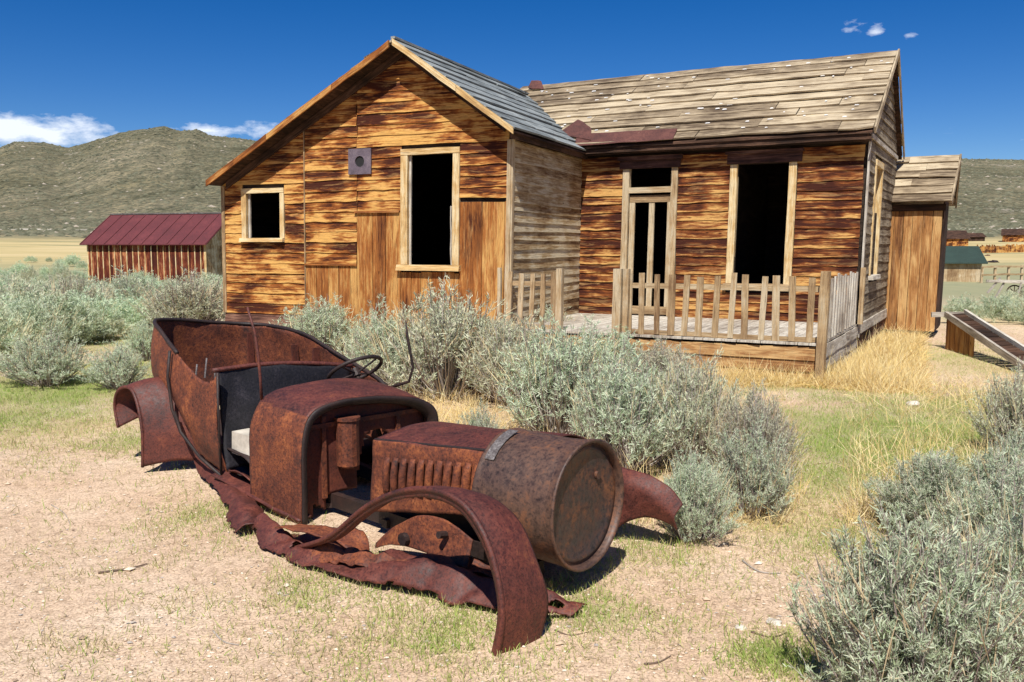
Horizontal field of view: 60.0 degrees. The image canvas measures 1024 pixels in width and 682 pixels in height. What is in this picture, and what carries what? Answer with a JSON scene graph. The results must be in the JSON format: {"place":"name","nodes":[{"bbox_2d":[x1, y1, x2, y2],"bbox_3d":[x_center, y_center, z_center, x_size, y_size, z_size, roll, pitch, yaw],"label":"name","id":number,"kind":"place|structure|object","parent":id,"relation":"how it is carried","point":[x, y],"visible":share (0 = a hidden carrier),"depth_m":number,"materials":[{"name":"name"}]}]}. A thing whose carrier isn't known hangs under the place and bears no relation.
{"place":"outdoors","nodes":[
{"label":"outdoors","id":0,"kind":"place"},
{"bbox_2d":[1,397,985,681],"bbox_3d":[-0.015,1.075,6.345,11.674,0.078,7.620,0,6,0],"label":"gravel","id":1,"kind":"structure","parent":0,"point":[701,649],"depth_m":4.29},
{"bbox_2d":[0,323,1022,681],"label":"grass","id":2,"kind":"structure","parent":0,"point":[768,651],"depth_m":4.69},
{"bbox_2d":[0,126,1023,681],"bbox_3d":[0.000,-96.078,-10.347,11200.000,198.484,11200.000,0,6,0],"label":"ground","id":3,"kind":"structure","parent":0,"point":[16,250],"depth_m":4.98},
{"bbox_2d":[0,270,17,294],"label":"sagebrush","id":4,"kind":"object","parent":3,"relation":"on","point":[2,283],"visible":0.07,"depth_m":18.24,"materials":[{"name":"green plant"}]},
{"bbox_2d":[0,268,23,282],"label":"sagebrush","id":5,"kind":"object","parent":3,"relation":"on","point":[10,275],"visible":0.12,"depth_m":49.75,"materials":[{"name":"green plant"}]},
{"bbox_2d":[0,307,31,359],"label":"sagebrush","id":6,"kind":"object","parent":3,"relation":"on","point":[6,339],"visible":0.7,"depth_m":12.84,"materials":[{"name":"green plant"}]},
{"bbox_2d":[10,260,30,273],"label":"sagebrush","id":7,"kind":"object","parent":3,"relation":"on","point":[18,267],"visible":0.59,"depth_m":70.36,"materials":[{"name":"green plant"}]},
{"bbox_2d":[0,273,42,300],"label":"sagebrush","id":8,"kind":"object","parent":3,"relation":"on","point":[20,287],"visible":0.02,"depth_m":17.42,"materials":[{"name":"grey plant"}]},
{"bbox_2d":[0,299,44,357],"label":"sagebrush","id":9,"kind":"object","parent":3,"relation":"on","point":[24,327],"visible":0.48,"depth_m":13.04,"materials":[{"name":"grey plant"}]},
{"bbox_2d":[1,294,50,340],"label":"sagebrush","id":10,"kind":"object","parent":3,"relation":"on","point":[6,296],"visible":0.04,"depth_m":14.63,"materials":[{"name":"green plant"}]},
{"bbox_2d":[16,264,39,282],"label":"sagebrush","id":11,"kind":"object","parent":3,"relation":"on","point":[26,275],"visible":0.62,"depth_m":54.32,"materials":[{"name":"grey plant"}]},
{"bbox_2d":[23,256,37,261],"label":"sagebrush","id":12,"kind":"object","parent":3,"relation":"on","point":[32,259],"visible":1,"depth_m":98.96,"materials":[{"name":"green plant"}]},
{"bbox_2d":[27,272,46,285],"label":"sagebrush","id":13,"kind":"object","parent":3,"relation":"on","point":[40,275],"visible":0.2,"depth_m":51.39,"materials":[{"name":"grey plant"}]},
{"bbox_2d":[30,277,47,287],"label":"sagebrush","id":14,"kind":"object","parent":3,"relation":"on","point":[39,280],"visible":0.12,"depth_m":45.27,"materials":[{"name":"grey plant"}]},
{"bbox_2d":[1,285,82,345],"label":"sagebrush","id":15,"kind":"object","parent":3,"relation":"on","point":[36,315],"visible":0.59,"depth_m":13.86,"materials":[{"name":"green plant"}]},
{"bbox_2d":[37,265,51,274],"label":"sagebrush","id":16,"kind":"object","parent":3,"relation":"on","point":[44,270],"visible":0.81,"depth_m":69.49,"materials":[{"name":"green plant"}]},
{"bbox_2d":[0,269,88,327],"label":"sagebrush","id":17,"kind":"object","parent":3,"relation":"on","point":[16,287],"visible":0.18,"depth_m":15.43,"materials":[{"name":"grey plant"}]},
{"bbox_2d":[35,272,54,282],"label":"sagebrush","id":18,"kind":"object","parent":3,"relation":"on","point":[44,275],"visible":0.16,"depth_m":51.46,"materials":[{"name":"green plant"}]},
{"bbox_2d":[0,324,92,387],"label":"sagebrush","id":19,"kind":"object","parent":3,"relation":"on","point":[48,363],"visible":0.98,"depth_m":11.10,"materials":[{"name":"green plant"}]},
{"bbox_2d":[10,282,94,342],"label":"sagebrush","id":20,"kind":"object","parent":3,"relation":"on","point":[61,301],"visible":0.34,"depth_m":15.27,"materials":[{"name":"green plant"}]},
{"bbox_2d":[50,264,67,277],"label":"sagebrush","id":21,"kind":"object","parent":3,"relation":"on","point":[56,269],"visible":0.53,"depth_m":66.27,"materials":[{"name":"green plant"}]},
{"bbox_2d":[49,260,71,272],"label":"sagebrush","id":22,"kind":"object","parent":3,"relation":"on","point":[55,265],"visible":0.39,"depth_m":70.30,"materials":[{"name":"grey plant"}]},
{"bbox_2d":[43,319,82,343],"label":"sagebrush","id":23,"kind":"object","parent":3,"relation":"on","point":[73,337],"visible":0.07,"depth_m":15.59,"materials":[{"name":"green plant"}]},
{"bbox_2d":[52,268,81,281],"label":"sagebrush","id":24,"kind":"object","parent":3,"relation":"on","point":[65,273],"visible":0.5,"depth_m":55.56,"materials":[{"name":"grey plant"}]},
{"bbox_2d":[61,255,78,265],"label":"sagebrush","id":25,"kind":"object","parent":3,"relation":"on","point":[71,260],"visible":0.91,"depth_m":90.24,"materials":[{"name":"green plant"}]},
{"bbox_2d":[43,287,106,343],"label":"sagebrush","id":26,"kind":"object","parent":3,"relation":"on","point":[85,310],"visible":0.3,"depth_m":15.58,"materials":[{"name":"green plant"}]},
{"bbox_2d":[67,268,84,278],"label":"sagebrush","id":27,"kind":"object","parent":3,"relation":"on","point":[76,273],"visible":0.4,"depth_m":62.71,"materials":[{"name":"green plant"}]},
{"bbox_2d":[67,253,84,261],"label":"sagebrush","id":28,"kind":"object","parent":3,"relation":"on","point":[75,257],"visible":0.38,"depth_m":96.84,"materials":[{"name":"green plant"}]},
{"bbox_2d":[74,260,87,268],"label":"sagebrush","id":29,"kind":"object","parent":3,"relation":"on","point":[82,265],"visible":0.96,"depth_m":82.57,"materials":[{"name":"green plant"}]},
{"bbox_2d":[37,270,127,310],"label":"sagebrush","id":30,"kind":"object","parent":3,"relation":"on","point":[66,286],"visible":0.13,"depth_m":17.93,"materials":[{"name":"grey plant"}]},
{"bbox_2d":[53,297,117,346],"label":"sagebrush","id":31,"kind":"object","parent":3,"relation":"on","point":[94,324],"visible":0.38,"depth_m":15.65,"materials":[{"name":"green plant"}]},
{"bbox_2d":[81,299,110,338],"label":"sagebrush","id":32,"kind":"object","parent":3,"relation":"on","point":[102,330],"visible":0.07,"depth_m":16.03,"materials":[{"name":"green plant"}]},
{"bbox_2d":[87,275,107,287],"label":"sagebrush","id":33,"kind":"object","parent":3,"relation":"on","point":[93,281],"visible":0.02,"depth_m":24.97,"materials":[{"name":"green plant"}]},
{"bbox_2d":[82,298,120,337],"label":"sagebrush","id":34,"kind":"object","parent":3,"relation":"on","point":[87,304],"visible":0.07,"depth_m":16.42,"materials":[{"name":"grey plant"}]},
{"bbox_2d":[68,285,135,337],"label":"sagebrush","id":35,"kind":"object","parent":3,"relation":"on","point":[112,314],"visible":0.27,"depth_m":16.58,"materials":[{"name":"green plant"}]},
{"bbox_2d":[71,339,152,389],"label":"sagebrush","id":36,"kind":"object","parent":3,"relation":"on","point":[119,365],"visible":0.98,"depth_m":10.82,"materials":[{"name":"green plant"}]},
{"bbox_2d":[96,315,135,339],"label":"sagebrush","id":37,"kind":"object","parent":3,"relation":"on","point":[122,323],"visible":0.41,"depth_m":16.66,"materials":[{"name":"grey plant"}]},
{"bbox_2d":[92,291,141,321],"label":"sagebrush","id":38,"kind":"object","parent":3,"relation":"on","point":[99,294],"visible":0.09,"depth_m":18.09,"materials":[{"name":"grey plant"}]},
{"bbox_2d":[98,563,146,573],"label":"twig","id":39,"kind":"object","parent":3,"relation":"on","point":[107,571],"visible":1,"depth_m":4.79,"materials":[{"name":"brown wood"}]},
{"bbox_2d":[91,265,165,326],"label":"sagebrush","id":40,"kind":"object","parent":3,"relation":"on","point":[135,288],"visible":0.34,"depth_m":19.13,"materials":[{"name":"green plant"}]},
{"bbox_2d":[97,287,159,330],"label":"sagebrush","id":41,"kind":"object","parent":3,"relation":"on","point":[136,317],"visible":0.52,"depth_m":17.65,"materials":[{"name":"green plant"}]},
{"bbox_2d":[120,317,153,361],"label":"sagebrush","id":42,"kind":"object","parent":3,"relation":"on","point":[140,338],"visible":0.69,"depth_m":13.39,"materials":[{"name":"green plant"}]},
{"bbox_2d":[119,266,155,282],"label":"sagebrush","id":43,"kind":"object","parent":3,"relation":"on","point":[138,272],"visible":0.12,"depth_m":45.52,"materials":[{"name":"green plant"}]},
{"bbox_2d":[79,212,222,283],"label":"red roof shed","id":44,"kind":"structure","parent":3,"relation":"on","point":[163,246],"depth_m":48.57,"materials":[{"name":"wood"}]},
{"bbox_2d":[126,266,225,327],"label":"sagebrush","id":45,"kind":"object","parent":3,"relation":"on","point":[183,300],"visible":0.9,"depth_m":17.22,"materials":[{"name":"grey plant"}]},
{"bbox_2d":[193,269,222,282],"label":"sagebrush","id":46,"kind":"object","parent":3,"relation":"on","point":[207,279],"visible":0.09,"depth_m":35.27,"materials":[{"name":"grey plant"}]},
{"bbox_2d":[202,275,222,307],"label":"sagebrush","id":47,"kind":"object","parent":3,"relation":"on","point":[211,280],"depth_m":22.43,"materials":[{"name":"green plant"}]},
{"bbox_2d":[212,630,238,644],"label":"twig","id":48,"kind":"object","parent":3,"relation":"on","point":[223,640],"visible":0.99,"depth_m":3.94,"materials":[{"name":"brown wood"}]},
{"bbox_2d":[269,291,366,354],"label":"sagebrush","id":49,"kind":"object","parent":3,"relation":"on","point":[326,325],"visible":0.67,"depth_m":13.06,"materials":[{"name":"green plant"}]},
{"bbox_2d":[333,293,431,390],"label":"sagebrush","id":50,"kind":"object","parent":3,"relation":"on","point":[361,339],"visible":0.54,"depth_m":10.34,"materials":[{"name":"green plant"}]},
{"bbox_2d":[113,307,682,655],"bbox_3d":[-1.177,0.452,5.968,4.830,1.361,1.717,6,9,45],"label":"wrecked car","id":51,"kind":"object","parent":3,"relation":"on","point":[324,423],"visible":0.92,"depth_m":5.66,"materials":[{"name":"metal"}]},
{"bbox_2d":[232,428,249,455],"bbox_3d":[-1.823,0.731,6.284,0.360,0.163,0.160,5,8,40],"label":"wood block","id":52,"kind":"object","parent":51,"relation":"in","point":[240,439],"depth_m":6.28,"materials":[{"name":"wood"}]},
{"bbox_2d":[471,429,623,571],"bbox_3d":[0.189,0.799,4.562,0.511,0.659,0.658,5,8,38],"label":"steel drum","id":53,"kind":"object","parent":51,"relation":"on","point":[561,498],"visible":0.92,"depth_m":4.39,"materials":[{"name":"metal"}]},
{"bbox_2d":[352,275,532,401],"bbox_3d":[-0.733,-0.061,10.388,2.349,1.481,2.374,2,7,19],"label":"sagebrush","id":54,"kind":"object","parent":3,"relation":"on","point":[443,340],"visible":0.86,"depth_m":10.04,"materials":[{"name":"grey plant"}]},
{"bbox_2d":[447,397,507,428],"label":"sagebrush","id":55,"kind":"object","parent":3,"relation":"on","point":[483,422],"visible":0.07,"depth_m":6.81,"materials":[{"name":"green plant"}]},
{"bbox_2d":[455,306,561,404],"bbox_3d":[0.043,0.155,9.918,1.358,1.118,1.537,3,7,25],"label":"sagebrush","id":56,"kind":"object","parent":3,"relation":"on","point":[502,337],"visible":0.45,"depth_m":9.76,"materials":[{"name":"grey plant"}]},
{"bbox_2d":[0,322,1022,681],"bbox_3d":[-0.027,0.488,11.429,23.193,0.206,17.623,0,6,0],"label":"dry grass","id":57,"kind":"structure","parent":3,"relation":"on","point":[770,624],"depth_m":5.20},
{"bbox_2d":[0,126,1023,237],"bbox_3d":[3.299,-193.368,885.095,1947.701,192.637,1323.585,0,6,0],"label":"hillside scrub","id":58,"kind":"object","parent":3,"relation":"on","point":[67,226],"visible":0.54,"depth_m":639.77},
{"bbox_2d":[497,268,563,338],"bbox_3d":[0.272,-0.378,13.109,1.084,1.397,0.155,3,7,28],"label":"picket fence","id":59,"kind":"object","parent":3,"relation":"on","point":[556,283],"visible":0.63,"depth_m":13.05,"materials":[{"name":"brown wood"}]},
{"bbox_2d":[205,36,904,378],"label":"wooden house","id":60,"kind":"structure","parent":3,"relation":"on","point":[394,169],"depth_m":14.60,"materials":[{"name":"brown wood"}]},
{"bbox_2d":[239,188,285,241],"bbox_3d":[-4.185,-2.112,14.884,0.909,0.895,0.154,3,7,23],"label":"window frame","id":61,"kind":"structure","parent":60,"relation":"in","point":[246,193],"depth_m":14.92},
{"bbox_2d":[395,147,460,270],"bbox_3d":[-1.288,-2.021,13.667,1.105,1.876,0.171,3,7,23],"label":"window frame","id":62,"kind":"structure","parent":60,"relation":"in","point":[406,154],"depth_m":13.69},
{"bbox_2d":[628,195,670,314],"bbox_3d":[2.407,-1.510,15.607,0.799,2.080,0.047,3,7,28],"label":"door","id":63,"kind":"structure","parent":60,"relation":"in","point":[648,309],"depth_m":15.58,"materials":[{"name":"brown wood"}]},
{"bbox_2d":[723,148,803,285],"bbox_3d":[4.106,-1.990,14.548,1.251,2.244,0.171,3,7,28],"label":"window frame","id":64,"kind":"structure","parent":60,"relation":"in","point":[791,155],"depth_m":14.42,"materials":[{"name":"brown wood"}]},
{"bbox_2d":[827,267,865,339],"bbox_3d":[4.712,-0.564,12.568,0.164,0.887,3.105,3,7,28],"label":"picket fence","id":65,"kind":"object","parent":60,"relation":"on","point":[841,318],"visible":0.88,"depth_m":12.73,"materials":[{"name":"grey wood"}]},
{"bbox_2d":[868,159,883,279],"bbox_3d":[6.135,-2.035,15.006,0.152,1.972,1.060,3,7,28],"label":"window frame","id":66,"kind":"structure","parent":60,"relation":"in","point":[879,166],"depth_m":15.28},
{"bbox_2d":[472,304,644,435],"bbox_3d":[0.477,0.281,8.128,1.510,1.242,1.490,-2,7,-22],"label":"sagebrush","id":67,"kind":"object","parent":3,"relation":"on","point":[541,385],"visible":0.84,"depth_m":7.99,"materials":[{"name":"green plant"}]},
{"bbox_2d":[535,304,584,334],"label":"sagebrush","id":68,"kind":"object","parent":3,"relation":"on","point":[547,315],"visible":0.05,"depth_m":14.55,"materials":[{"name":"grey plant"}]},
{"bbox_2d":[554,629,587,635],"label":"twig","id":69,"kind":"object","parent":3,"relation":"on","point":[568,634],"visible":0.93,"depth_m":3.99,"materials":[{"name":"brown wood"}]},
{"bbox_2d":[562,313,657,385],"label":"sagebrush","id":70,"kind":"object","parent":3,"relation":"on","point":[622,342],"visible":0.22,"depth_m":10.22,"materials":[{"name":"green plant"}]},
{"bbox_2d":[564,345,695,472],"bbox_3d":[0.906,0.533,6.932,1.179,1.070,1.168,-6,9,-45],"label":"sagebrush","id":71,"kind":"object","parent":3,"relation":"on","point":[615,410],"visible":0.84,"depth_m":6.79,"materials":[{"name":"green plant"}]},
{"bbox_2d":[644,655,670,664],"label":"twig","id":72,"kind":"object","parent":3,"relation":"on","point":[652,663],"visible":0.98,"depth_m":3.73,"materials":[{"name":"brown wood"}]},
{"bbox_2d":[602,336,725,390],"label":"sagebrush","id":73,"kind":"object","parent":3,"relation":"on","point":[654,357],"visible":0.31,"depth_m":9.67,"materials":[{"name":"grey plant"}]},
{"bbox_2d":[636,345,749,466],"bbox_3d":[1.443,0.516,6.926,1.016,0.996,1.108,4,7,34],"label":"sagebrush","id":74,"kind":"object","parent":3,"relation":"on","point":[698,407],"visible":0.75,"depth_m":6.80,"materials":[{"name":"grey plant"}]},
{"bbox_2d":[368,352,1018,534],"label":"tall dry grass","id":75,"kind":"structure","parent":3,"relation":"on","point":[852,514],"depth_m":7.83,"materials":[{"name":"plant"}]},
{"bbox_2d":[657,444,747,544],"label":"sagebrush","id":76,"kind":"object","parent":3,"relation":"on","point":[693,489],"visible":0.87,"depth_m":5.21,"materials":[{"name":"green plant"}]},
{"bbox_2d":[611,269,830,380],"bbox_3d":[2.691,-0.237,11.789,2.895,1.413,0.170,3,7,28],"label":"picket fence","id":77,"kind":"object","parent":3,"relation":"on","point":[623,285],"visible":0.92,"depth_m":11.72,"materials":[{"name":"brown wood"}]},
{"bbox_2d":[735,624,746,629],"bbox_3d":[1.055,1.323,4.096,0.059,0.029,0.043,0,6,0],"label":"rock","id":78,"kind":"object","parent":3,"relation":"on","point":[741,627],"visible":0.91,"depth_m":4.08,"materials":[{"name":"stone"}]},
{"bbox_2d":[699,413,805,521],"bbox_3d":[1.536,0.811,5.829,0.723,0.708,0.729,1,6,7],"label":"sagebrush","id":79,"kind":"object","parent":3,"relation":"on","point":[751,463],"visible":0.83,"depth_m":5.75,"materials":[{"name":"green plant"}]},
{"bbox_2d":[702,378,812,482],"bbox_3d":[1.834,0.658,6.639,0.894,0.791,0.941,-1,6,-10],"label":"sagebrush","id":80,"kind":"object","parent":3,"relation":"on","point":[772,426],"visible":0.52,"depth_m":6.53,"materials":[{"name":"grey plant"}]},
{"bbox_2d":[742,560,780,573],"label":"twig","id":81,"kind":"object","parent":3,"relation":"on","point":[746,563],"visible":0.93,"depth_m":4.84,"materials":[{"name":"brown wood"}]},
{"bbox_2d":[751,631,789,637],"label":"twig","id":82,"kind":"object","parent":3,"relation":"on","point":[765,635],"visible":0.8,"depth_m":4.02,"materials":[{"name":"brown wood"}]},
{"bbox_2d":[766,618,781,626],"bbox_3d":[1.229,1.323,4.163,0.074,0.036,0.059,2,6,17],"label":"rock","id":83,"kind":"object","parent":3,"relation":"on","point":[777,623],"visible":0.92,"depth_m":4.15,"materials":[{"name":"stone"}]},
{"bbox_2d":[633,320,946,396],"bbox_3d":[5.204,0.230,13.226,9.424,0.906,4.599,-4,8,-35],"label":"straw","id":84,"kind":"object","parent":3,"relation":"on","point":[885,353],"visible":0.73,"depth_m":11.32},
{"bbox_2d":[812,609,889,681],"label":"sagebrush","id":85,"kind":"object","parent":3,"relation":"on","point":[842,654],"visible":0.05,"depth_m":3.41,"materials":[{"name":"green plant"}]},
{"bbox_2d":[777,497,1023,681],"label":"sagebrush","id":86,"kind":"object","parent":3,"relation":"on","point":[926,619],"visible":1,"depth_m":3.13,"materials":[{"name":"green plant"}]},
{"bbox_2d":[906,401,919,405],"bbox_3d":[4.378,0.686,9.682,0.141,0.079,0.134,3,7,27],"label":"rock","id":87,"kind":"object","parent":3,"relation":"on","point":[913,402],"visible":0.7,"depth_m":9.64,"materials":[{"name":"stone"}]},
{"bbox_2d":[859,447,985,543],"bbox_3d":[2.521,0.914,5.383,0.795,0.584,0.885,6,8,42],"label":"sagebrush","id":88,"kind":"object","parent":3,"relation":"on","point":[920,478],"visible":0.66,"depth_m":5.29,"materials":[{"name":"green plant"}]},
{"bbox_2d":[884,154,961,331],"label":"annex shed","id":89,"kind":"structure","parent":3,"relation":"on","point":[925,194],"depth_m":17.07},
{"bbox_2d":[946,230,970,245],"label":"distant barn","id":90,"kind":"structure","parent":3,"relation":"on","point":[958,237],"depth_m":165.56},
{"bbox_2d":[944,246,987,281],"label":"shed","id":91,"kind":"structure","parent":3,"relation":"on","point":[963,263],"depth_m":62.66,"materials":[{"name":"brown wood"}]},
{"bbox_2d":[942,291,989,319],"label":"sagebrush","id":92,"kind":"object","parent":3,"relation":"on","point":[962,305],"visible":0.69,"depth_m":20.47,"materials":[{"name":"green plant"}]},
{"bbox_2d":[909,443,1023,561],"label":"sagebrush","id":93,"kind":"object","parent":3,"relation":"on","point":[992,497],"visible":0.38,"depth_m":4.75,"materials":[{"name":"green plant"}]},
{"bbox_2d":[968,233,985,240],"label":"distant hut","id":94,"kind":"object","parent":3,"relation":"on","point":[977,236],"visible":0.67,"depth_m":209.04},
{"bbox_2d":[931,309,1023,369],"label":"wooden ramp","id":95,"kind":"structure","parent":3,"relation":"on","point":[965,328],"depth_m":14.05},
{"bbox_2d":[933,474,1023,672],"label":"sagebrush","id":96,"kind":"object","parent":3,"relation":"on","point":[1011,545],"visible":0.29,"depth_m":3.75,"materials":[{"name":"green plant"}]},
{"bbox_2d":[957,424,1023,491],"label":"sagebrush","id":97,"kind":"object","parent":3,"relation":"on","point":[1007,447],"visible":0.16,"depth_m":5.33,"materials":[{"name":"green plant"}]},
{"bbox_2d":[965,357,1023,451],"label":"sagebrush","id":98,"kind":"object","parent":3,"relation":"on","point":[1008,410],"visible":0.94,"depth_m":7.37,"materials":[{"name":"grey plant"}]},
{"bbox_2d":[973,289,1022,321],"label":"sagebrush","id":99,"kind":"object","parent":3,"relation":"on","point":[997,307],"visible":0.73,"depth_m":20.70,"materials":[{"name":"green plant"}]},
{"bbox_2d":[977,244,1023,252],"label":"plank fence","id":100,"kind":"object","parent":3,"relation":"on","point":[1001,249],"visible":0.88,"depth_m":136.99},
{"bbox_2d":[980,265,1023,282],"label":"rail fence","id":101,"kind":"object","parent":3,"relation":"on","point":[1008,273],"visible":0.84,"depth_m":61.12,"materials":[{"name":"brown wood"}]},
{"bbox_2d":[985,298,1019,321],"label":"sagebrush","id":102,"kind":"object","parent":3,"relation":"on","point":[1005,317],"visible":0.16,"depth_m":21.12,"materials":[{"name":"green plant"}]},
{"bbox_2d":[986,277,1023,298],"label":"broken wagon","id":103,"kind":"object","parent":3,"relation":"on","point":[1003,282],"visible":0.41,"depth_m":38.44,"materials":[{"name":"grey wood"}]},
{"bbox_2d":[995,288,1023,303],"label":"sagebrush","id":104,"kind":"object","parent":3,"relation":"on","point":[1008,295],"visible":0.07,"depth_m":24.28,"materials":[{"name":"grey plant"}]},
{"bbox_2d":[1001,229,1023,241],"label":"distant cabin","id":105,"kind":"object","parent":3,"relation":"on","point":[1012,235],"visible":0.84,"depth_m":199.61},
{"bbox_2d":[1004,293,1023,321],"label":"sagebrush","id":106,"kind":"object","parent":3,"relation":"on","point":[1019,315],"visible":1,"depth_m":19.35,"materials":[{"name":"green plant"}]},
{"bbox_2d":[1014,286,1023,299],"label":"sagebrush","id":107,"kind":"object","parent":3,"relation":"on","point":[1021,289],"visible":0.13,"depth_m":24.97,"materials":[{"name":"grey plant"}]},
{"bbox_2d":[0,0,1023,159],"label":"sky","id":108,"kind":"structure","parent":0,"point":[73,72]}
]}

